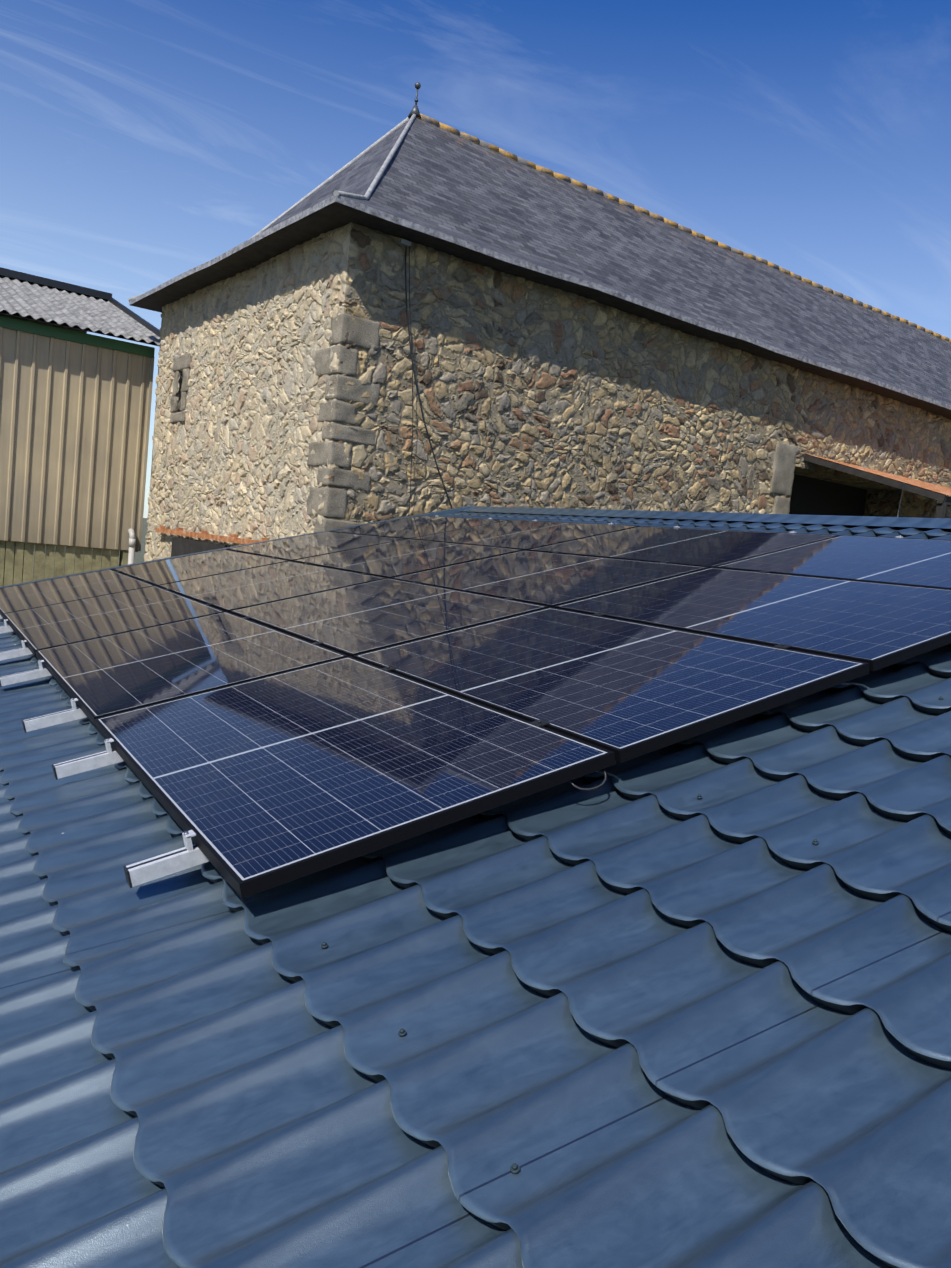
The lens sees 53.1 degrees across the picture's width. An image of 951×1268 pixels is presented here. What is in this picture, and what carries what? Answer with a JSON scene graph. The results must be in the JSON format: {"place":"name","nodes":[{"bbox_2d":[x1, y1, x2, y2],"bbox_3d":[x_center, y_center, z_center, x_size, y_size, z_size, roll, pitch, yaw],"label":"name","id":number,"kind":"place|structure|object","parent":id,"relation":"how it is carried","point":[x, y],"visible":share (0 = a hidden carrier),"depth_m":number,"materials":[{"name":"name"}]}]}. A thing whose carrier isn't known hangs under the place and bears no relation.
{"place":"outdoors","nodes":[
{"label":"outdoors","id":0,"kind":"place"},
{"bbox_2d":[0,267,159,345],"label":"corrugated roof","id":1,"kind":"structure","parent":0,"point":[43,300],"depth_m":17.33,"materials":[{"name":"grey metal"}]},
{"bbox_2d":[32,518,147,580],"bbox_3d":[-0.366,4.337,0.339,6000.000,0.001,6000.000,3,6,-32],"label":"ground","id":2,"kind":"structure","parent":0,"point":[139,556],"depth_m":109.99,"materials":[{"name":"green plant"}]},
{"bbox_2d":[0,540,137,585],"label":"wall","id":3,"kind":"structure","parent":2,"relation":"on","point":[18,560],"depth_m":15.99,"materials":[{"name":"metal"}]},
{"bbox_2d":[0,327,154,550],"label":"corrugated wall cladding","id":4,"kind":"structure","parent":3,"relation":"on","point":[74,427],"depth_m":15.90,"materials":[{"name":"beige metal"}]},
{"bbox_2d":[0,316,154,357],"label":"roof fascia","id":5,"kind":"structure","parent":4,"relation":"attached to","point":[65,334],"depth_m":15.67,"materials":[{"name":"green metal"}]},
{"bbox_2d":[128,529,135,563],"bbox_3d":[-6.213,0.200,16.795,0.116,4.149,0.266,2,6,-37],"label":"drain pipe","id":6,"kind":"object","parent":3,"relation":"attached to","point":[132,541],"visible":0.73,"depth_m":16.55,"materials":[{"name":"grey plastic"}]},
{"bbox_2d":[144,222,950,561],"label":"stone building walls","id":7,"kind":"structure","parent":2,"relation":"on","point":[532,394],"depth_m":13.21,"materials":[{"name":"stone"}]},
{"bbox_2d":[155,525,269,556],"bbox_3d":[-4.159,0.584,14.230,0.145,4.250,4.400,2,6,-37],"label":"canopy","id":8,"kind":"object","parent":7,"relation":"attached to","point":[180,546],"visible":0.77,"depth_m":14.32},
{"bbox_2d":[397,239,452,515],"bbox_3d":[-0.527,-2.100,11.909,1.563,5.110,0.090,2,6,-37],"label":"hanging cable","id":9,"kind":"object","parent":7,"relation":"attached to","point":[403,243],"visible":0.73,"depth_m":11.54,"materials":[{"name":"black rubber"}]},
{"bbox_2d":[170,313,796,531],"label":"quoin stones","id":10,"kind":"object","parent":7,"relation":"attached to","point":[364,334],"visible":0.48,"depth_m":11.26,"materials":[{"name":"grey stone"}]},
{"bbox_2d":[129,117,950,419],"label":"slate roof","id":11,"kind":"structure","parent":7,"relation":"on","point":[442,190],"depth_m":15.05,"materials":[{"name":"grey stone"}]},
{"bbox_2d":[128,82,950,341],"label":"ridge tiles hips finial","id":12,"kind":"object","parent":11,"relation":"on","point":[414,113],"visible":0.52,"depth_m":16.24,"materials":[{"name":"orange ceramic"}]},
{"bbox_2d":[804,454,950,517],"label":"lean to canopy","id":13,"kind":"object","parent":2,"relation":"on","point":[940,494],"visible":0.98,"depth_m":15.46,"materials":[{"name":"brown wood"}]},
{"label":"shed walls under the metal roof","id":14,"kind":"object","parent":2,"relation":"on","visible":0},
{"bbox_2d":[0,511,950,1267],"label":"metal tile roof","id":15,"kind":"structure","parent":14,"relation":"on","point":[648,1011],"depth_m":1.67,"materials":[{"name":"paint"}]},
{"bbox_2d":[0,515,903,887],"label":"mounting rails","id":16,"kind":"object","parent":15,"relation":"on","point":[188,855],"visible":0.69,"depth_m":3.19,"materials":[{"name":"metal"}]},
{"bbox_2d":[0,569,154,616],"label":"solar panel","id":17,"kind":"object","parent":16,"relation":"attached to","point":[54,591],"visible":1,"depth_m":7.42,"materials":[{"name":"black"}]},
{"bbox_2d":[3,586,224,656],"bbox_3d":[-2.354,-0.119,6.047,1.038,0.037,1.755,-14,14,-29],"label":"solar panel","id":18,"kind":"object","parent":16,"relation":"on","point":[53,625],"visible":1,"depth_m":5.89,"materials":[{"name":"black"}]},
{"bbox_2d":[35,611,347,725],"bbox_3d":[-1.435,0.107,4.546,1.038,0.037,1.755,-14,14,-29],"label":"solar panel","id":19,"kind":"object","parent":16,"relation":"attached to","point":[114,674],"visible":0.98,"depth_m":4.34,"materials":[{"name":"black"}]},
{"bbox_2d":[112,549,288,585],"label":"solar panel","id":20,"kind":"object","parent":16,"relation":"on","point":[167,571],"visible":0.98,"depth_m":7.95,"materials":[{"name":"black"}]},
{"bbox_2d":[158,561,385,612],"bbox_3d":[-1.459,-0.343,6.561,1.038,0.036,1.755,-14,14,-29],"label":"solar panel","id":21,"kind":"object","parent":16,"relation":"on","point":[234,590],"visible":0.96,"depth_m":6.42,"materials":[{"name":"black"}]},
{"bbox_2d":[227,531,403,560],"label":"solar panel","id":22,"kind":"object","parent":16,"relation":"attached to","point":[306,546],"visible":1,"depth_m":8.47,"materials":[{"name":"black"}]},
{"bbox_2d":[94,656,614,898],"bbox_3d":[-0.520,0.333,3.043,1.038,0.035,1.755,-14,14,-29],"label":"solar panel","id":23,"kind":"object","parent":16,"relation":"on","point":[259,785],"visible":1,"depth_m":2.71,"materials":[{"name":"blue"}]},
{"bbox_2d":[569,769,606,790],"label":"module cables","id":24,"kind":"object","parent":23,"relation":"attached to","point":[587,789],"visible":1,"depth_m":2.50,"materials":[{"name":"grey plastic"}]},
{"bbox_2d":[230,578,548,656],"bbox_3d":[-0.539,-0.118,5.060,1.038,0.038,1.755,-14,15,-29],"label":"solar panel","id":25,"kind":"object","parent":16,"relation":"on","point":[353,620],"visible":0.98,"depth_m":4.87,"materials":[{"name":"black"}]},
{"bbox_2d":[293,539,522,577],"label":"solar panel","id":26,"kind":"object","parent":16,"relation":"on","point":[397,558],"visible":0.96,"depth_m":6.93,"materials":[{"name":"black"}]},
{"bbox_2d":[329,516,506,538],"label":"solar panel","id":27,"kind":"object","parent":16,"relation":"on","point":[412,527],"visible":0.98,"depth_m":9.00,"materials":[{"name":"black"}]},
{"bbox_2d":[410,520,639,549],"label":"solar panel","id":28,"kind":"object","parent":16,"relation":"on","point":[522,534],"visible":0.94,"depth_m":7.46,"materials":[{"name":"black"}]},
{"bbox_2d":[392,550,708,607],"bbox_3d":[0.356,-0.341,5.574,1.038,0.036,1.755,-14,14,-29],"label":"solar panel","id":29,"kind":"object","parent":16,"relation":"on","point":[550,579],"visible":0.98,"depth_m":5.41,"materials":[{"name":"black"}]},
{"bbox_2d":[353,607,868,762],"bbox_3d":[0.375,0.110,3.555,1.038,0.037,1.755,-14,14,-29],"label":"solar panel","id":30,"kind":"object","parent":16,"relation":"on","point":[623,690],"visible":1,"depth_m":3.26,"materials":[{"name":"blue"}]},
{"bbox_2d":[528,526,839,567],"bbox_3d":[1.254,-0.565,6.087,1.038,0.035,1.755,-14,14,-29],"label":"solar panel","id":31,"kind":"object","parent":16,"relation":"on","point":[710,548],"visible":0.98,"depth_m":5.94,"materials":[{"name":"black"}]},
{"bbox_2d":[714,535,950,588],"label":"solar panel","id":32,"kind":"object","parent":16,"relation":"attached to","point":[911,561],"visible":0.96,"depth_m":4.80,"materials":[{"name":"blue"}]},
{"bbox_2d":[321,696,943,1173],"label":"roof screws","id":33,"kind":"object","parent":15,"relation":"on","point":[515,1168],"visible":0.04,"depth_m":1.64,"materials":[{"name":"grey"}]},
{"bbox_2d":[554,567,950,670],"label":"solar panel","id":34,"kind":"object","parent":15,"relation":"on","point":[876,625],"visible":0.98,"depth_m":3.90,"materials":[{"name":"blue"}]},
{"bbox_2d":[0,506,950,587],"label":"metal roof ridge and flashings","id":35,"kind":"structure","parent":14,"relation":"on","point":[872,521],"depth_m":7.98,"materials":[{"name":"paint"}]},
{"bbox_2d":[0,0,950,517],"label":"sky","id":36,"kind":"structure","parent":0,"point":[143,142],"materials":[{"name":"blue"}]}
]}

